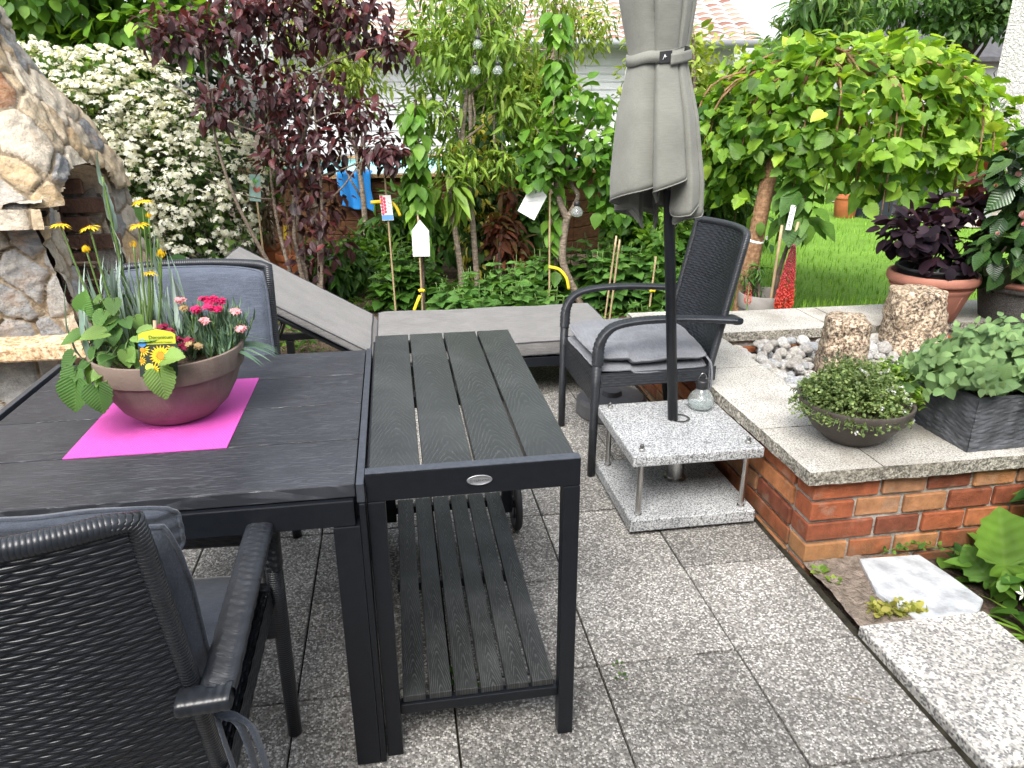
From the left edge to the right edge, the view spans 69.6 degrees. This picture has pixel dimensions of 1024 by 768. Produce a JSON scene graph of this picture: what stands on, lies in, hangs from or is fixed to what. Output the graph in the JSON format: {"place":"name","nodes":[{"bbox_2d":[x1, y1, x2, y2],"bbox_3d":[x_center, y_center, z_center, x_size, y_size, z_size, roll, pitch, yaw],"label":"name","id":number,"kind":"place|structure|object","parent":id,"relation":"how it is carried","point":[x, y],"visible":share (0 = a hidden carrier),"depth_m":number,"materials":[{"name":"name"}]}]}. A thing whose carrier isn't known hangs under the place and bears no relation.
{"place":"outdoors","nodes":[
{"label":"outdoors","id":0,"kind":"place"},
{"bbox_2d":[262,154,602,257],"bbox_3d":[-0.584,-2.117,8.442,4.177,0.812,2.834,-3,21,-8],"label":"fence","id":1,"kind":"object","parent":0,"point":[581,227],"depth_m":7.31,"materials":[{"name":"brown wood"}]},
{"bbox_2d":[337,169,373,210],"bbox_3d":[-1.476,-1.837,6.990,0.327,0.369,0.308,-3,21,-8],"label":"towel","id":2,"kind":"object","parent":1,"relation":"hanging from","point":[348,189],"visible":0.52,"depth_m":6.86,"materials":[{"name":"blue fabric"}]},
{"bbox_2d":[116,110,772,259],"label":"ground","id":3,"kind":"structure","parent":0,"point":[255,143],"depth_m":23.29,"materials":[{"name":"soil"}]},
{"bbox_2d":[0,5,150,409],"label":"stone fireplace","id":4,"kind":"object","parent":3,"relation":"on","point":[53,140],"visible":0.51,"depth_m":2.98,"materials":[{"name":"yellow stone"}]},
{"bbox_2d":[0,0,236,169],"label":"hazel","id":5,"kind":"object","parent":3,"relation":"on","point":[62,24],"visible":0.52,"depth_m":5.69,"materials":[{"name":"green plant"}]},
{"bbox_2d":[80,15,307,236],"bbox_3d":[-4.217,-2.694,7.155,4.394,2.836,1.201,-3,21,-8],"label":"hedge","id":6,"kind":"object","parent":3,"relation":"on","point":[192,82],"visible":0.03,"depth_m":7.27,"materials":[{"name":"green plant"}]},
{"bbox_2d":[626,300,1023,574],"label":"brick wall","id":7,"kind":"structure","parent":3,"relation":"on","point":[812,493],"depth_m":2.48,"materials":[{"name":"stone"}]},
{"bbox_2d":[750,351,813,375],"bbox_3d":[2.001,0.071,3.339,1.845,0.148,1.180,-3,21,-8],"label":"planter fill","id":8,"kind":"object","parent":7,"relation":"in","point":[773,353],"depth_m":3.73,"materials":[{"name":"soil"}]},
{"bbox_2d":[813,311,871,373],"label":"granite pillar","id":9,"kind":"structure","parent":8,"relation":"on","point":[846,333],"depth_m":3.25,"materials":[{"name":"beige stone"}]},
{"bbox_2d":[878,284,949,356],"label":"granite pillar","id":10,"kind":"structure","parent":8,"relation":"on","point":[915,316],"depth_m":3.59,"materials":[{"name":"beige stone"}]},
{"bbox_2d":[797,388,916,446],"bbox_3d":[1.157,0.116,2.503,0.368,0.146,0.368,-3,21,-8],"label":"herb bowl","id":11,"kind":"object","parent":7,"relation":"on","point":[845,437],"visible":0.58,"depth_m":2.38,"materials":[{"name":"grey ceramic"}]},
{"bbox_2d":[787,354,916,437],"bbox_3d":[1.116,0.010,2.454,0.365,0.210,0.391,-3,21,-8],"label":"thyme","id":12,"kind":"object","parent":11,"relation":"in","point":[849,383],"visible":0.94,"depth_m":2.38,"materials":[{"name":"green plant"}]},
{"bbox_2d":[874,356,927,410],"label":"lime herb","id":13,"kind":"object","parent":11,"relation":"in","point":[897,371],"visible":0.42,"depth_m":2.48,"materials":[{"name":"green plant"}]},
{"bbox_2d":[886,264,982,322],"bbox_3d":[2.211,-0.475,3.904,0.444,0.245,0.444,-3,21,-8],"label":"flower tub","id":14,"kind":"object","parent":7,"relation":"on","point":[960,292],"visible":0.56,"depth_m":3.73,"materials":[{"name":"ceramic"}]},
{"bbox_2d":[895,260,976,279],"bbox_3d":[2.211,-0.518,3.887,0.380,0.218,0.380,-3,21,-8],"label":"nursery pot","id":15,"kind":"object","parent":14,"relation":"in","point":[904,267],"visible":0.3,"depth_m":3.78,"materials":[{"name":"black plastic"}]},
{"bbox_2d":[865,161,1007,280],"bbox_3d":[2.195,-0.819,3.756,0.751,0.604,0.446,-3,21,-8],"label":"smoke bush","id":16,"kind":"object","parent":15,"relation":"in","point":[927,240],"visible":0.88,"depth_m":3.70,"materials":[{"name":"purple plant"}]},
{"bbox_2d":[912,382,1023,452],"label":"slate trough","id":17,"kind":"object","parent":7,"relation":"on","point":[968,421],"visible":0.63,"depth_m":2.42,"materials":[{"name":"stone"}]},
{"bbox_2d":[888,312,1023,402],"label":"oregano","id":18,"kind":"object","parent":17,"relation":"in","point":[986,358],"visible":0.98,"depth_m":2.38,"materials":[{"name":"green plant"}]},
{"bbox_2d":[977,265,1023,326],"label":"flower tub","id":19,"kind":"object","parent":7,"relation":"on","point":[1008,300],"visible":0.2,"depth_m":3.77,"materials":[{"name":"ceramic"}]},
{"bbox_2d":[960,129,1023,293],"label":"camellia","id":20,"kind":"object","parent":19,"relation":"in","point":[1004,227],"visible":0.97,"depth_m":3.56,"materials":[{"name":"green plant"}]},
{"bbox_2d":[791,0,1005,142],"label":"house","id":21,"kind":"structure","parent":3,"relation":"on","point":[990,55],"depth_m":26.47,"materials":[{"name":"white paint"}]},
{"bbox_2d":[80,0,850,112],"label":"sky","id":22,"kind":"structure","parent":0,"point":[756,12],"materials":[{"name":"white"}]},
{"bbox_2d":[278,253,653,353],"bbox_3d":[-0.853,-0.694,5.780,4.320,0.071,2.880,-3,21,-8],"label":"flower bed","id":23,"kind":"object","parent":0,"point":[452,273],"visible":0.05,"depth_m":5.46,"materials":[{"name":"brown soil"}]},
{"bbox_2d":[16,34,270,259],"bbox_3d":[-2.610,-1.332,4.948,1.924,1.877,1.165,-3,21,-8],"label":"spirea bush","id":24,"kind":"object","parent":23,"relation":"on","point":[126,107],"visible":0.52,"depth_m":4.75,"materials":[{"name":"white plant"}]},
{"bbox_2d":[232,158,280,252],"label":"shrub","id":25,"kind":"object","parent":23,"relation":"on","point":[266,222],"visible":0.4,"depth_m":5.31,"materials":[{"name":"green plant"}]},
{"bbox_2d":[126,0,420,288],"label":"purple plum tree","id":26,"kind":"object","parent":23,"relation":"on","point":[243,24],"visible":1,"depth_m":4.41,"materials":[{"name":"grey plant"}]},
{"bbox_2d":[259,0,401,243],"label":"tree","id":27,"kind":"object","parent":23,"relation":"on","point":[356,79],"visible":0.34,"depth_m":6.13,"materials":[{"name":"green plant"}]},
{"bbox_2d":[304,228,382,299],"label":"shrub","id":28,"kind":"object","parent":23,"relation":"on","point":[349,279],"visible":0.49,"depth_m":5.54,"materials":[{"name":"green plant"}]},
{"bbox_2d":[337,225,413,286],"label":"shrub","id":29,"kind":"object","parent":23,"relation":"on","point":[377,248],"visible":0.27,"depth_m":6.03,"materials":[{"name":"green plant"}]},
{"bbox_2d":[365,247,407,311],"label":"perennial","id":30,"kind":"object","parent":23,"relation":"on","point":[378,304],"visible":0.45,"depth_m":5.15,"materials":[{"name":"green plant"}]},
{"bbox_2d":[376,239,420,311],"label":"perennial","id":31,"kind":"object","parent":23,"relation":"on","point":[407,296],"visible":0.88,"depth_m":5.10,"materials":[{"name":"green plant"}]},
{"bbox_2d":[357,175,463,274],"bbox_3d":[-0.798,-1.348,6.301,1.034,0.942,0.730,-3,21,-8],"label":"shrub","id":32,"kind":"object","parent":23,"relation":"on","point":[440,236],"visible":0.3,"depth_m":6.18,"materials":[{"name":"green plant"}]},
{"bbox_2d":[394,101,435,309],"bbox_3d":[-0.614,-1.074,4.794,0.242,1.430,0.244,3,21,9],"label":"columnar cherry","id":33,"kind":"object","parent":23,"relation":"on","point":[416,195],"visible":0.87,"depth_m":4.66,"materials":[{"name":"green plant"}]},
{"bbox_2d":[417,210,422,309],"bbox_3d":[-0.600,-0.731,4.833,0.015,0.800,0.014,-3,21,-8],"label":"bamboo cane","id":34,"kind":"object","parent":23,"relation":"on","point":[420,274],"visible":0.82,"depth_m":4.84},
{"bbox_2d":[412,220,429,255],"bbox_3d":[-0.587,-0.937,4.735,0.110,0.235,0.003,0,21,0],"label":"plant tag","id":35,"kind":"object","parent":34,"relation":"attached to","point":[420,239],"visible":1,"depth_m":4.74,"materials":[{"name":"white plastic"}]},
{"bbox_2d":[408,257,452,307],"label":"perennial","id":36,"kind":"object","parent":23,"relation":"on","point":[431,277],"visible":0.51,"depth_m":5.22,"materials":[{"name":"green plant"}]},
{"bbox_2d":[422,167,482,286],"bbox_3d":[-0.428,-0.980,5.136,0.507,1.050,0.419,-3,21,-8],"label":"peach sapling","id":37,"kind":"object","parent":23,"relation":"on","point":[454,206],"visible":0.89,"depth_m":5.00,"materials":[{"name":"green plant"}]},
{"bbox_2d":[426,268,478,309],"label":"perennial","id":38,"kind":"object","parent":23,"relation":"on","point":[440,300],"visible":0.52,"depth_m":4.84,"materials":[{"name":"green plant"}]},
{"bbox_2d":[393,0,524,271],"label":"tree","id":39,"kind":"object","parent":23,"relation":"on","point":[470,98],"visible":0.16,"depth_m":5.75,"materials":[{"name":"green plant"}]},
{"bbox_2d":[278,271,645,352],"bbox_3d":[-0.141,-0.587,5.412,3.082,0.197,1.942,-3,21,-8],"label":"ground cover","id":40,"kind":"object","parent":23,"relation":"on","point":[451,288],"visible":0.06,"depth_m":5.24,"materials":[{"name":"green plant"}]},
{"bbox_2d":[387,0,546,285],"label":"peach tree","id":41,"kind":"object","parent":23,"relation":"on","point":[506,110],"visible":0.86,"depth_m":4.85,"materials":[{"name":"green plant"}]},
{"bbox_2d":[445,283,502,309],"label":"perennial","id":42,"kind":"object","parent":23,"relation":"on","point":[487,301],"visible":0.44,"depth_m":4.66,"materials":[{"name":"green plant"}]},
{"bbox_2d":[445,111,509,284],"bbox_3d":[-0.280,-1.423,5.842,0.531,1.393,0.666,-3,21,-8],"label":"euonymus bush","id":43,"kind":"object","parent":23,"relation":"on","point":[482,208],"visible":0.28,"depth_m":5.70,"materials":[{"name":"green plant"}]},
{"bbox_2d":[455,256,507,308],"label":"perennial","id":44,"kind":"object","parent":23,"relation":"on","point":[491,285],"visible":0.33,"depth_m":4.96,"materials":[{"name":"green plant"}]},
{"bbox_2d":[481,276,531,306],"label":"perennial","id":45,"kind":"object","parent":23,"relation":"on","point":[497,298],"visible":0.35,"depth_m":4.75,"materials":[{"name":"green plant"}]},
{"bbox_2d":[438,47,575,219],"bbox_3d":[-0.011,-2.072,6.663,1.309,2.028,0.548,-3,21,-8],"label":"shrub","id":46,"kind":"object","parent":23,"relation":"on","point":[512,140],"visible":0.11,"depth_m":6.48,"materials":[{"name":"green plant"}]},
{"bbox_2d":[478,173,540,288],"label":"photinia bush","id":47,"kind":"object","parent":23,"relation":"on","point":[505,245],"visible":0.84,"depth_m":5.58,"materials":[{"name":"brown plant"}]},
{"bbox_2d":[496,255,543,305],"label":"perennial","id":48,"kind":"object","parent":23,"relation":"on","point":[537,290],"visible":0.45,"depth_m":5.03,"materials":[{"name":"green plant"}]},
{"bbox_2d":[493,136,553,275],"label":"shrub","id":49,"kind":"object","parent":23,"relation":"on","point":[531,226],"visible":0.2,"depth_m":5.96,"materials":[{"name":"green plant"}]},
{"bbox_2d":[503,279,557,305],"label":"perennial","id":50,"kind":"object","parent":23,"relation":"on","point":[549,300],"visible":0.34,"depth_m":4.75,"materials":[{"name":"green plant"}]},
{"bbox_2d":[517,249,552,302],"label":"perennial","id":51,"kind":"object","parent":23,"relation":"on","point":[541,274],"visible":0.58,"depth_m":5.20,"materials":[{"name":"green plant"}]},
{"bbox_2d":[475,0,622,259],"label":"tree","id":52,"kind":"object","parent":23,"relation":"on","point":[593,37],"visible":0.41,"depth_m":6.20,"materials":[{"name":"green plant"}]},
{"bbox_2d":[535,10,577,301],"bbox_3d":[0.293,-1.432,4.979,0.233,1.960,0.253,9,23,23],"label":"columnar cherry","id":53,"kind":"object","parent":23,"relation":"on","point":[554,71],"visible":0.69,"depth_m":4.75,"materials":[{"name":"green plant"}]},
{"bbox_2d":[534,241,585,303],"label":"perennial","id":54,"kind":"object","parent":23,"relation":"on","point":[562,290],"visible":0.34,"depth_m":5.40,"materials":[{"name":"green plant"}]},
{"bbox_2d":[515,71,635,302],"bbox_3d":[0.475,-1.229,4.953,0.939,1.614,0.536,-3,21,-8],"label":"apple tree","id":55,"kind":"object","parent":23,"relation":"on","point":[599,112],"visible":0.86,"depth_m":4.79,"materials":[{"name":"green plant"}]},
{"bbox_2d":[518,189,546,219],"bbox_3d":[0.149,-1.216,4.842,0.127,0.247,0.007,29,23,-2],"label":"plant tag","id":56,"kind":"object","parent":55,"relation":"attached to","point":[531,204],"visible":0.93,"depth_m":4.86,"materials":[{"name":"white plastic"}]},
{"bbox_2d":[575,234,622,295],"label":"perennial","id":57,"kind":"object","parent":23,"relation":"on","point":[581,269],"visible":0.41,"depth_m":5.40,"materials":[{"name":"green plant"}]},
{"bbox_2d":[579,239,631,316],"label":"perennial","id":58,"kind":"object","parent":23,"relation":"on","point":[598,299],"visible":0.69,"depth_m":5.11,"materials":[{"name":"green plant"}]},
{"bbox_2d":[596,237,648,309],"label":"perennial","id":59,"kind":"object","parent":23,"relation":"on","point":[636,272],"visible":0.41,"depth_m":5.16,"materials":[{"name":"green plant"}]},
{"bbox_2d":[593,133,663,280],"bbox_3d":[0.884,-1.289,5.639,0.617,1.288,0.556,6,22,17],"label":"shrub","id":60,"kind":"object","parent":23,"relation":"on","point":[637,235],"visible":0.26,"depth_m":5.58,"materials":[{"name":"green plant"}]},
{"bbox_2d":[636,256,679,311],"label":"perennial","id":61,"kind":"object","parent":23,"relation":"on","point":[658,298],"visible":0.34,"depth_m":5.03,"materials":[{"name":"green plant"}]},
{"bbox_2d":[626,222,692,295],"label":"shrub","id":62,"kind":"object","parent":23,"relation":"on","point":[682,237],"visible":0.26,"depth_m":5.20,"materials":[{"name":"green plant"}]},
{"bbox_2d":[182,355,977,767],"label":"patio","id":63,"kind":"structure","parent":0,"point":[734,645],"depth_m":2.01,"materials":[{"name":"grey stone"}]},
{"bbox_2d":[0,511,301,767],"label":"wicker armchair","id":64,"kind":"object","parent":63,"relation":"on","point":[98,667],"visible":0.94,"depth_m":1.00,"materials":[{"name":"black wicker"}]},
{"bbox_2d":[0,506,268,767],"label":"chair cushion","id":65,"kind":"object","parent":64,"relation":"on","point":[199,602],"visible":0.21,"depth_m":1.12,"materials":[{"name":"grey fabric"}]},
{"bbox_2d":[0,348,386,764],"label":"dining table","id":66,"kind":"object","parent":63,"relation":"on","point":[293,455],"visible":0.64,"depth_m":1.57,"materials":[{"name":"grey wood"}]},
{"bbox_2d":[62,378,258,458],"bbox_3d":[-0.828,0.072,1.802,0.336,0.002,0.446,-3,21,-8],"label":"placemat","id":67,"kind":"object","parent":66,"relation":"on","point":[114,430],"visible":0.64,"depth_m":1.69,"materials":[{"name":"pink plastic"}]},
{"bbox_2d":[86,327,243,424],"bbox_3d":[-0.814,-0.010,1.772,0.340,0.172,0.340,-3,21,-8],"label":"flower bowl","id":68,"kind":"object","parent":67,"relation":"on","point":[203,385],"visible":0.62,"depth_m":1.66,"materials":[{"name":"brown ceramic"}]},
{"bbox_2d":[48,199,184,413],"bbox_3d":[-0.871,-0.175,1.638,0.314,0.450,0.292,-3,21,-8],"label":"leopards bane","id":69,"kind":"object","parent":68,"relation":"in","point":[75,390],"visible":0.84,"depth_m":1.62,"materials":[{"name":"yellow plant"}]},
{"bbox_2d":[64,151,187,363],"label":"blue grass","id":70,"kind":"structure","parent":68,"relation":"in","point":[112,218],"depth_m":1.71,"materials":[{"name":"green plant"}]},
{"bbox_2d":[137,320,177,376],"bbox_3d":[-0.763,-0.077,1.588,0.076,0.120,0.011,-2,7,-13],"label":"plant tag","id":71,"kind":"object","parent":68,"relation":"in","point":[151,354],"visible":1,"depth_m":1.58,"materials":[{"name":"yellow plastic"}]},
{"bbox_2d":[157,295,278,366],"bbox_3d":[-0.698,-0.141,1.765,0.253,0.164,0.228,-3,21,-8],"label":"dianthus","id":72,"kind":"object","parent":68,"relation":"in","point":[218,330],"visible":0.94,"depth_m":1.72,"materials":[{"name":"pink plant"}]},
{"bbox_2d":[112,258,301,582],"bbox_3d":[-0.975,0.169,2.239,0.608,0.977,0.684,-2,21,-6],"label":"wicker armchair","id":73,"kind":"object","parent":63,"relation":"on","point":[233,541],"visible":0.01,"depth_m":2.34,"materials":[{"name":"black wicker"}]},
{"bbox_2d":[103,265,274,355],"bbox_3d":[-0.973,0.122,2.195,0.786,0.855,0.595,-2,21,-6],"label":"chair cushion","id":74,"kind":"object","parent":73,"relation":"on","point":[248,286],"visible":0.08,"depth_m":2.26,"materials":[{"name":"grey fabric"}]},
{"bbox_2d":[277,315,559,366],"bbox_3d":[-0.436,-0.308,3.939,1.947,0.647,0.690,-3,21,-8],"label":"sun lounger","id":75,"kind":"object","parent":63,"relation":"on","point":[530,361],"visible":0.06,"depth_m":3.74,"materials":[{"name":"black metal"}]},
{"bbox_2d":[225,246,603,362],"bbox_3d":[-0.457,-0.455,3.880,1.961,0.492,0.707,-3,21,-8],"label":"lounger cushion","id":76,"kind":"object","parent":75,"relation":"on","point":[344,323],"visible":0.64,"depth_m":3.90,"materials":[{"name":"grey fabric"}]},
{"bbox_2d":[365,330,580,755],"bbox_3d":[-0.156,0.332,2.118,0.496,0.748,1.050,-3,21,-8],"label":"side table","id":77,"kind":"object","parent":63,"relation":"on","point":[505,409],"visible":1,"depth_m":1.80,"materials":[{"name":"black wood"}]},
{"bbox_2d":[576,386,646,424],"bbox_3d":[0.491,0.085,3.640,0.350,0.120,0.350,-3,21,-8],"label":"parasol weight","id":78,"kind":"object","parent":63,"relation":"on","point":[620,395],"visible":0.59,"depth_m":3.59,"materials":[{"name":"grey plastic"}]},
{"bbox_2d":[558,216,750,476],"bbox_3d":[0.599,-0.187,3.157,0.684,0.977,0.608,-4,21,-9],"label":"wicker armchair","id":79,"kind":"object","parent":63,"relation":"on","point":[711,266],"visible":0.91,"depth_m":3.09,"materials":[{"name":"black wicker"}]},
{"bbox_2d":[568,335,705,373],"bbox_3d":[0.519,-0.153,3.148,0.478,0.078,0.498,-5,21,-11],"label":"seat cushion","id":80,"kind":"object","parent":79,"relation":"on","point":[612,365],"visible":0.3,"depth_m":2.95,"materials":[{"name":"grey fabric"}]},
{"bbox_2d":[569,318,712,390],"bbox_3d":[0.523,-0.121,3.150,0.484,0.245,0.528,-4,21,-9],"label":"seat cushion","id":81,"kind":"object","parent":80,"relation":"on","point":[646,343],"visible":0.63,"depth_m":3.00,"materials":[{"name":"grey fabric"}]},
{"bbox_2d":[595,399,763,531],"bbox_3d":[0.611,0.286,2.805,0.476,0.338,0.476,-3,21,-8],"label":"parasol stand","id":82,"kind":"object","parent":63,"relation":"on","point":[666,474],"visible":0.91,"depth_m":2.71,"materials":[{"name":"grey stone"}]},
{"bbox_2d":[609,0,703,420],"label":"parasol","id":83,"kind":"object","parent":82,"relation":"on","point":[657,162],"visible":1,"depth_m":2.33,"materials":[{"name":"grey fabric"}]},
{"bbox_2d":[688,373,713,410],"bbox_3d":[0.740,0.026,2.874,0.104,0.148,0.101,-3,21,-8],"label":"solar lamp","id":84,"kind":"object","parent":82,"relation":"on","point":[700,397],"visible":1,"depth_m":2.85,"materials":[{"name":"clear glass"}]},
{"bbox_2d":[631,148,1008,310],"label":"lawn","id":85,"kind":"structure","parent":0,"point":[848,255],"depth_m":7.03,"materials":[{"name":"green plant"}]},
{"bbox_2d":[241,0,771,156],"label":"house","id":86,"kind":"structure","parent":85,"relation":"on","point":[607,81],"depth_m":12.28,"materials":[{"name":"white paint"}]},
{"bbox_2d":[611,23,744,227],"bbox_3d":[1.454,-2.198,6.385,1.172,2.428,0.966,-3,21,-8],"label":"tree","id":87,"kind":"object","parent":85,"relation":"on","point":[693,64],"visible":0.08,"depth_m":6.04,"materials":[{"name":"green plant"}]},
{"bbox_2d":[659,163,757,257],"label":"shrub","id":88,"kind":"object","parent":85,"relation":"on","point":[739,216],"visible":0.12,"depth_m":5.62,"materials":[{"name":"green plant"}]},
{"bbox_2d":[689,19,761,191],"bbox_3d":[1.794,-2.287,6.886,1.445,2.259,0.488,-3,21,-8],"label":"shrub","id":89,"kind":"object","parent":85,"relation":"on","point":[706,22],"visible":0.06,"depth_m":6.64,"materials":[{"name":"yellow plant"}]},
{"bbox_2d":[737,287,787,310],"bbox_3d":[1.613,-0.455,4.741,0.330,0.275,0.330,-3,21,-8],"label":"flower pot","id":90,"kind":"object","parent":85,"relation":"on","point":[763,302],"visible":0.29,"depth_m":4.60,"materials":[{"name":"grey ceramic"}]},
{"bbox_2d":[739,256,771,297],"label":"shrub","id":91,"kind":"object","parent":90,"relation":"in","point":[757,274],"visible":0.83,"depth_m":4.63,"materials":[{"name":"green plant"}]},
{"bbox_2d":[746,174,834,297],"bbox_3d":[1.712,-0.888,4.555,0.500,0.797,0.323,3,21,9],"label":"cherry laurel","id":92,"kind":"object","parent":90,"relation":"on","point":[787,195],"visible":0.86,"depth_m":4.43,"materials":[{"name":"green plant"}]},
{"bbox_2d":[774,244,795,308],"bbox_3d":[1.621,-0.498,4.387,0.377,0.668,0.410,-3,21,-8],"label":"lupin","id":93,"kind":"object","parent":85,"relation":"on","point":[783,292],"visible":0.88,"depth_m":4.34,"materials":[{"name":"red plant"}]},
{"bbox_2d":[746,0,903,248],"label":"tree","id":94,"kind":"object","parent":85,"relation":"on","point":[834,16],"visible":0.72,"depth_m":6.82,"materials":[{"name":"green plant"}]},
{"bbox_2d":[695,27,1023,310],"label":"weeping mulberry","id":95,"kind":"object","parent":85,"relation":"on","point":[739,125],"visible":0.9,"depth_m":4.36,"materials":[{"name":"green plant"}]},
{"bbox_2d":[848,0,1012,64],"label":"tree","id":96,"kind":"object","parent":85,"relation":"on","point":[967,25],"visible":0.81,"depth_m":16.69,"materials":[{"name":"green plant"}]},
{"bbox_2d":[982,0,1023,171],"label":"house","id":97,"kind":"structure","parent":85,"relation":"on","point":[1011,66],"depth_m":10.76,"materials":[{"name":"paint"}]},
{"bbox_2d":[809,557,1023,643],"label":"soil","id":98,"kind":"structure","parent":0,"point":[979,590],"depth_m":2.33,"materials":[{"name":"brown soil"}]},
{"bbox_2d":[803,554,913,625],"bbox_3d":[1.114,0.643,2.320,0.240,0.020,0.345,-3,21,-8],"label":"earth patch","id":99,"kind":"object","parent":98,"relation":"on","point":[852,592],"visible":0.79,"depth_m":2.33,"materials":[{"name":"brown soil"}]},
{"bbox_2d":[865,596,928,618],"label":"creeping weed","id":100,"kind":"object","parent":99,"relation":"on","point":[884,608],"visible":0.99,"depth_m":2.20,"materials":[{"name":"yellow plant"}]},
{"bbox_2d":[859,555,982,618],"bbox_3d":[1.278,0.649,2.331,0.303,0.042,0.310,-3,21,-9],"label":"flagstone","id":101,"kind":"object","parent":98,"relation":"on","point":[939,592],"visible":0.72,"depth_m":2.31,"materials":[{"name":"grey stone"}]},
{"bbox_2d":[936,551,1023,636],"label":"ground cover","id":102,"kind":"object","parent":98,"relation":"on","point":[1000,590],"visible":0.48,"depth_m":2.25,"materials":[{"name":"green plant"}]},
{"bbox_2d":[958,506,1023,605],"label":"leafy plant","id":103,"kind":"object","parent":98,"relation":"on","point":[996,553],"visible":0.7,"depth_m":2.27,"materials":[{"name":"green plant"}]},
{"bbox_2d":[858,611,1023,767],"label":"paving slab","id":104,"kind":"structure","parent":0,"point":[960,677],"depth_m":1.96,"materials":[{"name":"stone"}]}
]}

